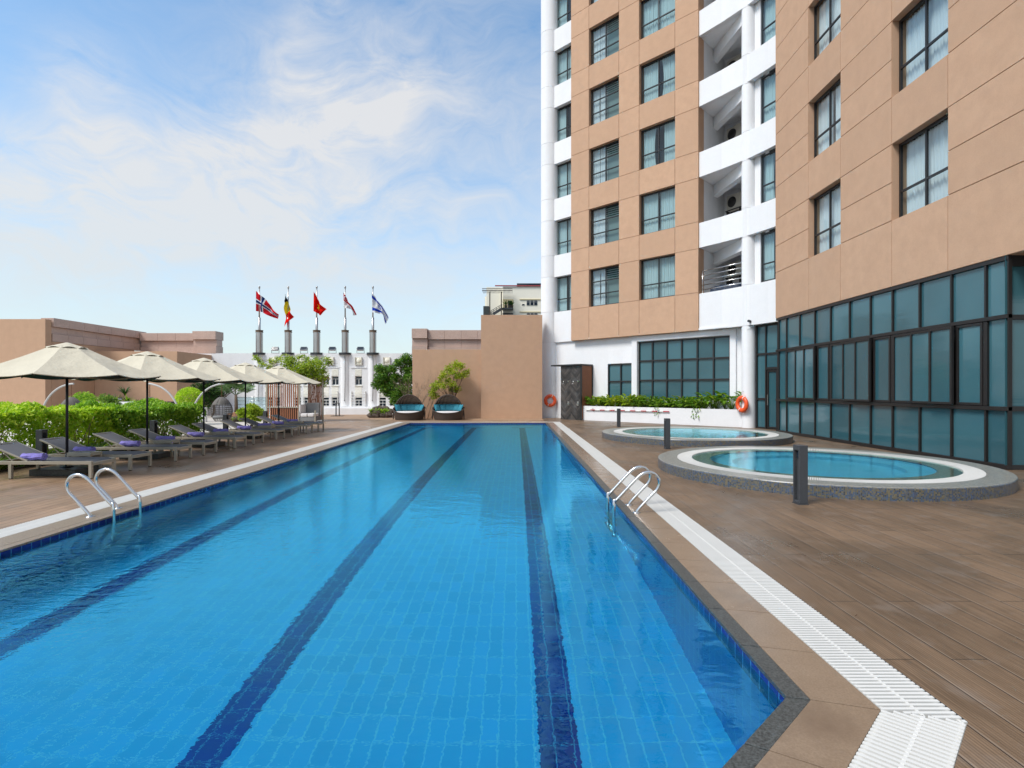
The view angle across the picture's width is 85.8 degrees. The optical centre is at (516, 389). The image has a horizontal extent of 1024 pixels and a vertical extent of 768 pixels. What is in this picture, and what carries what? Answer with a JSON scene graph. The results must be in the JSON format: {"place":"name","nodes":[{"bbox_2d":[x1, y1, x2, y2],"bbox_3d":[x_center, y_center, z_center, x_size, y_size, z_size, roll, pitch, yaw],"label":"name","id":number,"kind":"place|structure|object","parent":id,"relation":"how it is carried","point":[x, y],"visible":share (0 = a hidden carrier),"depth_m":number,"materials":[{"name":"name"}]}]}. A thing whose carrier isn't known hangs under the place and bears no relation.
{"place":"outdoors","nodes":[
{"label":"outdoors","id":0,"kind":"place"},
{"bbox_2d":[0,415,321,453],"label":"garden paving","id":1,"kind":"structure","parent":0,"point":[215,423],"depth_m":26.21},
{"bbox_2d":[0,319,50,418],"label":"garden wall","id":2,"kind":"structure","parent":1,"relation":"on","point":[20,337],"depth_m":30.00,"materials":[{"name":"beige paint"}]},
{"bbox_2d":[43,383,79,429],"bbox_3d":[-18.160,0.686,22.000,1.635,1.924,1.100,0,0,0],"label":"hanging chair","id":3,"kind":"object","parent":1,"relation":"on","point":[73,401],"visible":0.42,"depth_m":21.97,"materials":[{"name":"paint"}]},
{"bbox_2d":[70,391,98,402],"bbox_3d":[-19.204,0.857,24.500,1.131,1.604,1.422,0,0,0],"label":"bush","id":4,"kind":"object","parent":1,"relation":"on","point":[89,396],"visible":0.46,"depth_m":24.40,"materials":[{"name":"green plant"}]},
{"bbox_2d":[51,341,133,405],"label":"garden wall","id":5,"kind":"structure","parent":1,"relation":"on","point":[57,397],"depth_m":32.05,"materials":[{"name":"beige paint"}]},
{"bbox_2d":[0,438,202,471],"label":"soil bed","id":6,"kind":"object","parent":1,"relation":"on","point":[17,467],"depth_m":11.76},
{"bbox_2d":[0,440,116,468],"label":"ground cover","id":7,"kind":"object","parent":6,"relation":"on","point":[55,451],"visible":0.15,"depth_m":12.71,"materials":[{"name":"green plant"}]},
{"bbox_2d":[0,401,122,457],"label":"hedge","id":8,"kind":"object","parent":6,"relation":"on","point":[15,418],"visible":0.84,"depth_m":13.00,"materials":[{"name":"green plant"}]},
{"bbox_2d":[71,397,206,444],"bbox_3d":[-11.514,0.947,17.196,1.889,1.425,4.927,0,0,0],"label":"hedge","id":9,"kind":"object","parent":6,"relation":"on","point":[132,415],"visible":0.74,"depth_m":16.81,"materials":[{"name":"green plant"}]},
{"bbox_2d":[97,393,122,404],"bbox_3d":[-17.882,0.892,24.040,1.007,1.532,1.347,0,0,0],"label":"bush","id":10,"kind":"object","parent":1,"relation":"on","point":[110,398],"visible":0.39,"depth_m":24.09,"materials":[{"name":"green plant"}]},
{"bbox_2d":[95,351,211,405],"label":"garden wall","id":11,"kind":"structure","parent":1,"relation":"on","point":[111,388],"depth_m":33.50,"materials":[{"name":"beige paint"}]},
{"bbox_2d":[41,318,222,353],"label":"granite parapet","id":12,"kind":"structure","parent":11,"relation":"on","point":[82,333],"depth_m":36.80,"materials":[{"name":"stone"}]},
{"bbox_2d":[174,386,202,404],"bbox_3d":[-15.403,0.740,25.995,1.278,1.821,1.293,0,0,0],"label":"ball shrub","id":13,"kind":"object","parent":1,"relation":"on","point":[186,392],"visible":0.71,"depth_m":25.69,"materials":[{"name":"green plant"}]},
{"bbox_2d":[195,383,235,430],"bbox_3d":[-12.161,0.686,22.000,1.635,1.924,1.100,0,0,0],"label":"hanging chair","id":14,"kind":"object","parent":1,"relation":"on","point":[221,401],"visible":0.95,"depth_m":21.91,"materials":[{"name":"wicker"}]},
{"bbox_2d":[190,382,253,415],"bbox_3d":[-17.611,0.367,33.242,3.636,2.606,1.616,0,0,0],"label":"garden tree","id":15,"kind":"object","parent":1,"relation":"on","point":[213,394],"visible":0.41,"depth_m":32.97,"materials":[{"name":"green plant"}]},
{"bbox_2d":[235,403,264,425],"bbox_3d":[-11.717,1.113,24.658,1.281,1.101,1.261,0,0,15],"label":"bush","id":16,"kind":"object","parent":1,"relation":"on","point":[253,410],"visible":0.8,"depth_m":24.25,"materials":[{"name":"green plant"}]},
{"bbox_2d":[266,377,330,420],"bbox_3d":[-11.370,0.480,28.992,2.552,2.340,2.285,0,0,0],"label":"slatted cabana","id":17,"kind":"object","parent":1,"relation":"on","point":[282,395],"visible":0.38,"depth_m":27.88,"materials":[{"name":"wood"}]},
{"bbox_2d":[252,353,340,402],"bbox_3d":[-11.372,-0.399,28.702,4.620,3.024,1.573,0,0,0],"label":"climbing vine","id":18,"kind":"object","parent":17,"relation":"attached to","point":[310,369],"visible":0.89,"depth_m":28.58,"materials":[{"name":"green plant"}]},
{"bbox_2d":[198,353,411,414],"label":"white facade","id":19,"kind":"structure","parent":1,"relation":"on","point":[350,389],"depth_m":37.30,"materials":[{"name":"paint"}]},
{"bbox_2d":[253,286,264,354],"bbox_3d":[-17.410,-4.705,37.380,0.840,4.670,0.840,0,0,0],"label":"flagpole","id":20,"kind":"object","parent":19,"relation":"on","point":[259,340],"visible":0.96,"depth_m":37.21,"materials":[{"name":"metal"}]},
{"bbox_2d":[256,291,278,318],"bbox_3d":[-16.790,-5.740,37.260,1.602,1.893,0.400,0,0,0],"label":"flag","id":21,"kind":"object","parent":20,"relation":"attached to","point":[265,306],"visible":1,"depth_m":37.26,"materials":[{"name":"fabric"}]},
{"bbox_2d":[282,286,293,354],"bbox_3d":[-15.450,-4.705,37.380,0.840,4.670,0.840,0,0,0],"label":"flagpole","id":22,"kind":"object","parent":19,"relation":"on","point":[288,340],"visible":0.95,"depth_m":37.21,"materials":[{"name":"metal"}]},
{"bbox_2d":[284,296,293,324],"bbox_3d":[-15.344,-5.372,37.260,0.588,2.254,0.399,0,0,0],"label":"flag","id":23,"kind":"object","parent":22,"relation":"attached to","point":[288,313],"visible":1,"depth_m":37.23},
{"bbox_2d":[310,286,321,354],"bbox_3d":[-13.520,-4.705,37.380,0.840,4.670,0.840,0,0,0],"label":"flagpole","id":24,"kind":"object","parent":19,"relation":"on","point":[316,340],"visible":0.98,"depth_m":37.22,"materials":[{"name":"metal"}]},
{"bbox_2d":[313,293,325,314],"bbox_3d":[-13.269,-5.826,37.260,0.859,1.634,0.400,0,0,0],"label":"flag","id":25,"kind":"object","parent":24,"relation":"attached to","point":[318,308],"visible":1,"depth_m":37.24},
{"bbox_2d":[339,286,350,354],"bbox_3d":[-11.590,-4.705,37.380,0.840,4.670,0.840,0,0,0],"label":"flagpole","id":26,"kind":"object","parent":19,"relation":"on","point":[345,340],"visible":0.98,"depth_m":37.20,"materials":[{"name":"metal"}]},
{"bbox_2d":[367,286,378,354],"bbox_3d":[-9.710,-4.705,37.380,0.840,4.670,0.840,0,0,0],"label":"flagpole","id":27,"kind":"object","parent":19,"relation":"on","point":[372,341],"visible":0.98,"depth_m":37.19,"materials":[{"name":"metal"}]},
{"bbox_2d":[372,294,388,323],"bbox_3d":[-9.191,-5.497,37.260,1.135,2.129,0.400,0,0,0],"label":"flag","id":28,"kind":"object","parent":27,"relation":"attached to","point":[377,307],"visible":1,"depth_m":37.30,"materials":[{"name":"fabric"}]},
{"bbox_2d":[0,0,540,352],"label":"sky","id":29,"kind":"structure","parent":0,"point":[163,163],"materials":[{"name":"blue"}]},
{"bbox_2d":[0,420,544,528],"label":"lounger deck","id":30,"kind":"structure","parent":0,"point":[25,497],"depth_m":11.00,"materials":[{"name":"wood"}]},
{"bbox_2d":[36,429,47,465],"bbox_3d":[-10.339,1.259,12.013,0.150,0.782,0.185,0,0,-4],"label":"bollard light","id":31,"kind":"object","parent":30,"relation":"on","point":[40,445],"visible":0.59,"depth_m":11.94,"materials":[{"name":"black metal"}]},
{"bbox_2d":[0,441,115,478],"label":"sun lounger","id":32,"kind":"object","parent":30,"relation":"on","point":[16,449],"visible":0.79,"depth_m":10.34,"materials":[{"name":"beige metal"}]},
{"bbox_2d":[20,453,47,459],"bbox_3d":[-9.024,1.253,10.310,0.427,0.140,0.170,0,0,0],"label":"towel","id":33,"kind":"object","parent":32,"relation":"on","point":[36,456],"visible":0.97,"depth_m":10.26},
{"bbox_2d":[0,342,160,475],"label":"parasol","id":34,"kind":"object","parent":30,"relation":"on","point":[66,361],"visible":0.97,"depth_m":10.48,"materials":[{"name":"fabric"}]},
{"bbox_2d":[67,451,101,469],"bbox_3d":[-8.630,1.445,11.030,0.460,0.410,0.330,0,0,0],"label":"side table","id":35,"kind":"object","parent":30,"relation":"on","point":[84,453],"visible":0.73,"depth_m":10.90,"materials":[{"name":"beige metal"}]},
{"bbox_2d":[39,437,151,470],"bbox_3d":[-8.795,1.328,11.551,1.912,0.644,0.644,0,0,1],"label":"sun lounger","id":36,"kind":"object","parent":30,"relation":"on","point":[56,442],"visible":0.66,"depth_m":11.47,"materials":[{"name":"beige metal"}]},
{"bbox_2d":[93,432,191,460],"bbox_3d":[-8.790,1.328,13.004,1.912,0.644,0.644,0,0,-1],"label":"sun lounger","id":37,"kind":"object","parent":30,"relation":"on","point":[115,438],"visible":0.82,"depth_m":12.86,"materials":[{"name":"beige metal"}]},
{"bbox_2d":[70,351,219,459],"bbox_3d":[-8.980,0.357,13.420,2.939,2.585,2.939,0,0,-5],"label":"parasol","id":38,"kind":"object","parent":30,"relation":"on","point":[165,369],"visible":0.76,"depth_m":13.06,"materials":[{"name":"beige fabric"}]},
{"bbox_2d":[153,439,179,456],"bbox_3d":[-8.630,1.445,13.620,0.460,0.410,0.330,0,0,0],"label":"side table","id":39,"kind":"object","parent":30,"relation":"on","point":[170,441],"visible":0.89,"depth_m":13.48,"materials":[{"name":"beige metal"}]},
{"bbox_2d":[128,428,216,454],"bbox_3d":[-8.817,1.328,14.183,1.912,0.644,0.644,0,0,-1],"label":"sun lounger","id":40,"kind":"object","parent":30,"relation":"on","point":[141,432],"visible":0.67,"depth_m":14.09,"materials":[{"name":"beige metal"}]},
{"bbox_2d":[144,358,262,447],"bbox_3d":[-9.120,0.357,16.100,2.939,2.585,2.939,0,0,4],"label":"parasol","id":41,"kind":"object","parent":30,"relation":"on","point":[223,373],"visible":0.67,"depth_m":15.77,"materials":[{"name":"beige fabric"}]},
{"bbox_2d":[168,424,246,448],"bbox_3d":[-8.781,1.328,15.696,1.912,0.644,0.644,0,0,0],"label":"sun lounger","id":42,"kind":"object","parent":30,"relation":"on","point":[182,429],"visible":0.87,"depth_m":15.59,"materials":[{"name":"beige metal"}]},
{"bbox_2d":[192,422,263,444],"bbox_3d":[-8.820,1.328,16.880,1.912,0.644,0.644,0,0,1],"label":"sun lounger","id":43,"kind":"object","parent":30,"relation":"on","point":[209,428],"visible":0.59,"depth_m":16.80,"materials":[{"name":"beige metal"}]},
{"bbox_2d":[201,363,293,438],"bbox_3d":[-9.280,0.357,18.900,2.939,2.585,2.939,0,0,-3],"label":"parasol","id":44,"kind":"object","parent":30,"relation":"on","point":[255,371],"visible":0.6,"depth_m":18.54,"materials":[{"name":"beige fabric"}]},
{"bbox_2d":[220,419,284,439],"bbox_3d":[-8.804,1.328,18.414,1.912,0.644,0.644,0,0,1],"label":"sun lounger","id":45,"kind":"object","parent":30,"relation":"on","point":[231,423],"visible":0.77,"depth_m":18.20,"materials":[{"name":"beige metal"}]},
{"bbox_2d":[239,418,299,436],"bbox_3d":[-8.824,1.328,19.711,1.912,0.644,0.644,0,0,-1],"label":"sun lounger","id":46,"kind":"object","parent":30,"relation":"on","point":[255,423],"visible":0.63,"depth_m":19.51,"materials":[{"name":"beige metal"}]},
{"bbox_2d":[236,366,320,432],"bbox_3d":[-9.260,0.357,21.500,2.939,2.585,2.939,0,0,2],"label":"parasol","id":47,"kind":"object","parent":30,"relation":"on","point":[288,374],"visible":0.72,"depth_m":21.13,"materials":[{"name":"beige fabric"}]},
{"bbox_2d":[256,416,312,433],"bbox_3d":[-8.834,1.328,21.066,1.912,0.644,0.644,0,0,0],"label":"sun lounger","id":48,"kind":"object","parent":30,"relation":"on","point":[266,419],"visible":0.73,"depth_m":20.96,"materials":[{"name":"beige metal"}]},
{"bbox_2d":[271,414,323,430],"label":"sun lounger","id":49,"kind":"object","parent":30,"relation":"on","point":[284,419],"visible":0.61,"depth_m":22.09,"materials":[{"name":"wood"}]},
{"bbox_2d":[298,403,320,421],"bbox_3d":[-10.524,1.160,28.170,0.891,0.980,0.940,0,0,0],"label":"armchair","id":50,"kind":"object","parent":30,"relation":"on","point":[309,412],"visible":0.98,"depth_m":28.13,"materials":[{"name":"grey fabric"}]},
{"bbox_2d":[0,424,781,767],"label":"pool water","id":51,"kind":"structure","parent":0,"point":[462,596],"depth_m":3.92,"materials":[{"name":"liquid"}]},
{"bbox_2d":[0,423,783,701],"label":"pool wall","id":52,"kind":"structure","parent":0,"point":[759,672],"depth_m":6.56,"materials":[{"name":"tile"}]},
{"bbox_2d":[0,445,783,697],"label":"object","id":53,"kind":"object","parent":52,"relation":"on","point":[610,498],"visible":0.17,"depth_m":5.69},
{"bbox_2d":[0,423,809,767],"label":"pool edge stone","id":54,"kind":"object","parent":53,"relation":"on","point":[764,737],"visible":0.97,"depth_m":3.80,"materials":[{"name":"stone"}]},
{"bbox_2d":[0,422,880,767],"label":"pool coping","id":55,"kind":"object","parent":53,"relation":"on","point":[832,724],"visible":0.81,"depth_m":3.49,"materials":[{"name":"stone"}]},
{"bbox_2d":[65,468,141,521],"bbox_3d":[-5.526,1.867,7.420,0.682,1.566,0.610,0,0,0],"label":"pool ladder","id":56,"kind":"object","parent":55,"relation":"attached to","point":[104,494],"visible":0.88,"depth_m":7.17,"materials":[{"name":"silver metal"}]},
{"bbox_2d":[0,422,967,767],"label":"drain grating","id":57,"kind":"object","parent":55,"relation":"on","point":[914,726],"visible":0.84,"depth_m":3.47,"materials":[{"name":"white plastic"}]},
{"bbox_2d":[606,465,660,517],"bbox_3d":[1.606,1.867,7.660,0.682,1.566,0.610,0,0,0],"label":"pool ladder","id":58,"kind":"object","parent":55,"relation":"attached to","point":[638,493],"visible":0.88,"depth_m":7.41,"materials":[{"name":"silver metal"}]},
{"bbox_2d":[320,415,542,419],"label":"terrace","id":59,"kind":"structure","parent":0,"point":[348,417],"depth_m":31.70,"materials":[{"name":"wood"}]},
{"bbox_2d":[370,353,411,405],"bbox_3d":[-7.365,-0.316,33.392,3.070,3.958,1.552,0,0,0],"label":"broadleaf tree","id":60,"kind":"object","parent":59,"relation":"on","point":[387,385],"visible":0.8,"depth_m":33.15,"materials":[{"name":"green plant"}]},
{"bbox_2d":[393,394,425,419],"bbox_3d":[-5.900,0.941,30.451,1.810,1.392,1.645,0,0,0],"label":"daybed","id":61,"kind":"object","parent":59,"relation":"on","point":[409,407],"visible":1,"depth_m":30.36,"materials":[{"name":"wicker"}]},
{"bbox_2d":[394,370,446,418],"bbox_3d":[-5.417,0.199,31.499,3.177,2.921,1.819,0,0,0],"label":"tree","id":62,"kind":"object","parent":59,"relation":"on","point":[424,398],"visible":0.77,"depth_m":31.49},
{"bbox_2d":[412,350,480,417],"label":"garden wall","id":63,"kind":"structure","parent":59,"relation":"on","point":[468,396],"depth_m":32.00,"materials":[{"name":"beige paint"}]},
{"bbox_2d":[432,394,464,419],"bbox_3d":[-3.740,0.941,30.451,1.810,1.392,1.645,0,0,0],"label":"daybed","id":64,"kind":"object","parent":59,"relation":"on","point":[448,407],"visible":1,"depth_m":30.37,"materials":[{"name":"wicker"}]},
{"bbox_2d":[428,360,469,399],"bbox_3d":[-3.755,-0.059,31.140,2.495,3.434,1.304,0,0,0],"label":"lime tree","id":65,"kind":"object","parent":59,"relation":"on","point":[447,380],"visible":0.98,"depth_m":31.08,"materials":[{"name":"green plant"}]},
{"bbox_2d":[481,315,541,418],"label":"garden wall","id":66,"kind":"structure","parent":59,"relation":"on","point":[511,366],"depth_m":31.60,"materials":[{"name":"beige paint"}]},
{"bbox_2d":[10,439,964,719],"bbox_3d":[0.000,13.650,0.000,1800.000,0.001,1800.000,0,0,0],"label":"ground","id":67,"kind":"structure","parent":0,"point":[814,609],"depth_m":30.44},
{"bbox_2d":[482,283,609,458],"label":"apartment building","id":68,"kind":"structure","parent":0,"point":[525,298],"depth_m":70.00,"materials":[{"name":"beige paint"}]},
{"bbox_2d":[542,418,1023,767],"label":"pool deck","id":69,"kind":"structure","parent":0,"point":[928,597],"depth_m":5.06,"materials":[{"name":"wood"}]},
{"bbox_2d":[551,364,592,419],"bbox_3d":[2.994,0.125,30.697,2.140,3.050,1.464,0,0,45],"label":"shower stand","id":70,"kind":"object","parent":69,"relation":"on","point":[576,384],"visible":0.96,"depth_m":30.25,"materials":[{"name":"stone"}]},
{"bbox_2d":[582,406,741,426],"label":"planter wall","id":71,"kind":"structure","parent":69,"relation":"on","point":[715,417],"depth_m":26.38,"materials":[{"name":"white paint"}]},
{"bbox_2d":[664,418,669,448],"bbox_3d":[4.229,1.225,15.437,0.150,0.850,0.185,0,0,-4],"label":"bollard light","id":72,"kind":"object","parent":69,"relation":"on","point":[666,433],"visible":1,"depth_m":15.36,"materials":[{"name":"black metal"}]},
{"bbox_2d":[602,426,792,446],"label":"spa pool","id":73,"kind":"structure","parent":69,"relation":"in","point":[685,436],"depth_m":17.33,"materials":[{"name":"liquid"}]},
{"bbox_2d":[541,0,1023,469],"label":"hotel tower","id":74,"kind":"structure","parent":69,"relation":"on","point":[868,162],"depth_m":19.71,"materials":[{"name":"beige paint"}]},
{"bbox_2d":[557,103,570,140],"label":"window","id":75,"kind":"structure","parent":74,"relation":"in","point":[562,113],"depth_m":32.39,"materials":[{"name":"teal glass"}]},
{"bbox_2d":[558,275,570,311],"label":"window","id":76,"kind":"structure","parent":74,"relation":"in","point":[563,281],"depth_m":32.35,"materials":[{"name":"teal glass"}]},
{"bbox_2d":[558,218,570,254],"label":"window","id":77,"kind":"structure","parent":74,"relation":"in","point":[564,243],"depth_m":32.27,"materials":[{"name":"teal glass"}]},
{"bbox_2d":[558,161,570,197],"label":"window","id":78,"kind":"structure","parent":74,"relation":"in","point":[564,187],"depth_m":32.25,"materials":[{"name":"teal glass"}]},
{"bbox_2d":[558,46,570,83],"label":"window","id":79,"kind":"structure","parent":74,"relation":"in","point":[564,74],"depth_m":32.29,"materials":[{"name":"teal glass"}]},
{"bbox_2d":[558,0,570,26],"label":"window","id":80,"kind":"structure","parent":74,"relation":"in","point":[563,4],"depth_m":32.40,"materials":[{"name":"teal glass"}]},
{"bbox_2d":[591,265,618,306],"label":"window","id":81,"kind":"structure","parent":74,"relation":"in","point":[613,271],"depth_m":29.86,"materials":[{"name":"teal glass"}]},
{"bbox_2d":[591,202,618,245],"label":"window","id":82,"kind":"structure","parent":74,"relation":"in","point":[600,216],"depth_m":29.86,"materials":[{"name":"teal glass"}]},
{"bbox_2d":[591,140,618,185],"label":"window","id":83,"kind":"structure","parent":74,"relation":"in","point":[609,159],"depth_m":29.90,"materials":[{"name":"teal glass"}]},
{"bbox_2d":[591,77,618,124],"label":"window","id":84,"kind":"structure","parent":74,"relation":"in","point":[609,98],"depth_m":29.87,"materials":[{"name":"teal glass"}]},
{"bbox_2d":[591,15,618,64],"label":"window","id":85,"kind":"structure","parent":74,"relation":"in","point":[606,39],"depth_m":29.86,"materials":[{"name":"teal glass"}]},
{"bbox_2d":[608,363,631,399],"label":"grid window","id":86,"kind":"structure","parent":74,"relation":"in","point":[620,374],"depth_m":29.24,"materials":[{"name":"teal glass"}]},
{"bbox_2d":[641,254,674,299],"bbox_3d":[7.181,-5.575,27.554,2.000,2.050,0.215,0,0,45],"label":"window","id":87,"kind":"structure","parent":74,"relation":"in","point":[657,274],"depth_m":27.59,"materials":[{"name":"blue glass"}]},
{"bbox_2d":[641,186,674,234],"bbox_3d":[7.176,-8.885,27.549,2.000,2.050,0.202,0,0,45],"label":"window","id":88,"kind":"structure","parent":74,"relation":"in","point":[652,216],"depth_m":27.55,"materials":[{"name":"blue glass"}]},
{"bbox_2d":[641,119,674,169],"bbox_3d":[7.180,-12.195,27.553,2.000,2.050,0.213,0,0,45],"label":"window","id":89,"kind":"structure","parent":74,"relation":"in","point":[649,136],"depth_m":27.65,"materials":[{"name":"blue glass"}]},
{"bbox_2d":[641,51,674,103],"bbox_3d":[7.181,-15.505,27.554,2.000,2.050,0.215,0,0,45],"label":"window","id":90,"kind":"structure","parent":74,"relation":"in","point":[652,83],"depth_m":27.70,"materials":[{"name":"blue glass"}]},
{"bbox_2d":[641,0,674,38],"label":"window","id":91,"kind":"structure","parent":74,"relation":"in","point":[655,14],"depth_m":27.78,"materials":[{"name":"blue glass"}]},
{"bbox_2d":[638,336,729,400],"bbox_3d":[8.068,-0.980,26.798,0.120,2.980,4.837,0,0,-45],"label":"grid window","id":92,"kind":"structure","parent":74,"relation":"in","point":[689,366],"depth_m":26.72,"materials":[{"name":"teal glass"}]},
{"bbox_2d":[725,191,741,214],"bbox_3d":[10.720,-8.920,26.900,0.400,1.220,0.920,0,0,-28],"label":"air conditioner","id":93,"kind":"object","parent":74,"relation":"attached to","point":[734,202],"visible":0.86,"depth_m":26.80,"materials":[{"name":"metal"}]},
{"bbox_2d":[725,260,741,284],"bbox_3d":[10.720,-5.610,26.900,0.400,1.220,0.920,0,0,-28],"label":"air conditioner","id":94,"kind":"object","parent":74,"relation":"attached to","point":[734,272],"visible":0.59,"depth_m":26.80,"materials":[{"name":"metal"}]},
{"bbox_2d":[727,122,741,140],"bbox_3d":[10.720,-12.230,26.900,0.400,1.220,0.920,0,0,-28],"label":"air conditioner","id":95,"kind":"object","parent":74,"relation":"attached to","point":[734,131],"visible":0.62,"depth_m":26.75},
{"bbox_2d":[735,390,748,412],"bbox_3d":[9.776,0.505,23.860,0.158,0.970,0.740,0,0,-18],"label":"lifebuoy","id":96,"kind":"object","parent":74,"relation":"attached to","point":[737,404],"visible":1,"depth_m":23.79,"materials":[{"name":"orange plastic"}]},
{"bbox_2d":[761,230,775,281],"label":"window","id":97,"kind":"structure","parent":74,"relation":"in","point":[769,236],"depth_m":23.25,"materials":[{"name":"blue glass"}]},
{"bbox_2d":[761,149,775,202],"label":"window","id":98,"kind":"structure","parent":74,"relation":"in","point":[771,159],"depth_m":23.21,"materials":[{"name":"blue glass"}]},
{"bbox_2d":[761,69,775,123],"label":"window","id":99,"kind":"structure","parent":74,"relation":"in","point":[768,97],"depth_m":23.19,"materials":[{"name":"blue glass"}]},
{"bbox_2d":[761,0,775,44],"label":"window","id":100,"kind":"structure","parent":74,"relation":"in","point":[770,5],"depth_m":23.25,"materials":[{"name":"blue glass"}]},
{"bbox_2d":[767,369,776,428],"bbox_3d":[10.691,0.395,22.992,0.259,2.470,0.559,0,0,-7],"label":"door","id":101,"kind":"structure","parent":74,"relation":"in","point":[771,374],"depth_m":23.02,"materials":[{"name":"glass"}]},
{"bbox_2d":[814,182,840,255],"bbox_3d":[10.404,-5.575,18.115,0.208,2.050,1.890,0,0,0],"label":"window","id":102,"kind":"structure","parent":74,"relation":"in","point":[830,204],"depth_m":18.23,"materials":[{"name":"clear glass"}]},
{"bbox_2d":[814,78,840,157],"bbox_3d":[10.405,-8.885,18.115,0.209,2.050,1.890,0,0,0],"label":"window","id":103,"kind":"structure","parent":74,"relation":"in","point":[826,124],"depth_m":18.48,"materials":[{"name":"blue glass"}]},
{"bbox_2d":[814,0,840,59],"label":"window","id":104,"kind":"structure","parent":74,"relation":"in","point":[830,10],"depth_m":18.53,"materials":[{"name":"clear glass"}]},
{"bbox_2d":[899,113,948,216],"bbox_3d":[10.406,-5.575,13.865,0.213,2.050,1.930,0,0,0],"label":"window","id":105,"kind":"structure","parent":74,"relation":"in","point":[927,155],"depth_m":13.90,"materials":[{"name":"clear glass"}]},
{"bbox_2d":[899,0,948,91],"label":"window","id":106,"kind":"structure","parent":74,"relation":"in","point":[927,29],"depth_m":14.13,"materials":[{"name":"clear glass"}]},
{"bbox_2d":[792,444,808,504],"bbox_3d":[4.119,1.225,7.987,0.150,0.850,0.185,0,0,-4],"label":"bollard light","id":107,"kind":"object","parent":69,"relation":"on","point":[800,474],"visible":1,"depth_m":7.91,"materials":[{"name":"black metal"}]},
{"bbox_2d":[658,446,1017,501],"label":"spa pool","id":108,"kind":"structure","parent":69,"relation":"in","point":[858,474],"depth_m":9.67,"materials":[{"name":"liquid"}]},
{"bbox_3d":[-14.689,1.498,29.011,0.899,0.674,0.754,0,0,0],"label":"rock","id":109,"kind":"object","parent":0,"visible":0},
{"bbox_2d":[215,384,256,411],"bbox_3d":[-14.821,0.369,29.311,1.963,2.072,1.636,0,0,-40],"label":"fan palm","id":110,"kind":"object","parent":109,"relation":"on","point":[249,387],"visible":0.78,"depth_m":29.23,"materials":[{"name":"green plant"}]},
{"bbox_3d":[-4.000,-0.290,35.850,5.200,3.880,0.400,0,0,0],"label":"garden wall","id":111,"kind":"object","parent":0,"visible":0},
{"bbox_2d":[412,329,480,349],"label":"granite parapet","id":112,"kind":"structure","parent":111,"relation":"on","point":[424,339],"depth_m":35.54,"materials":[{"name":"stone"}]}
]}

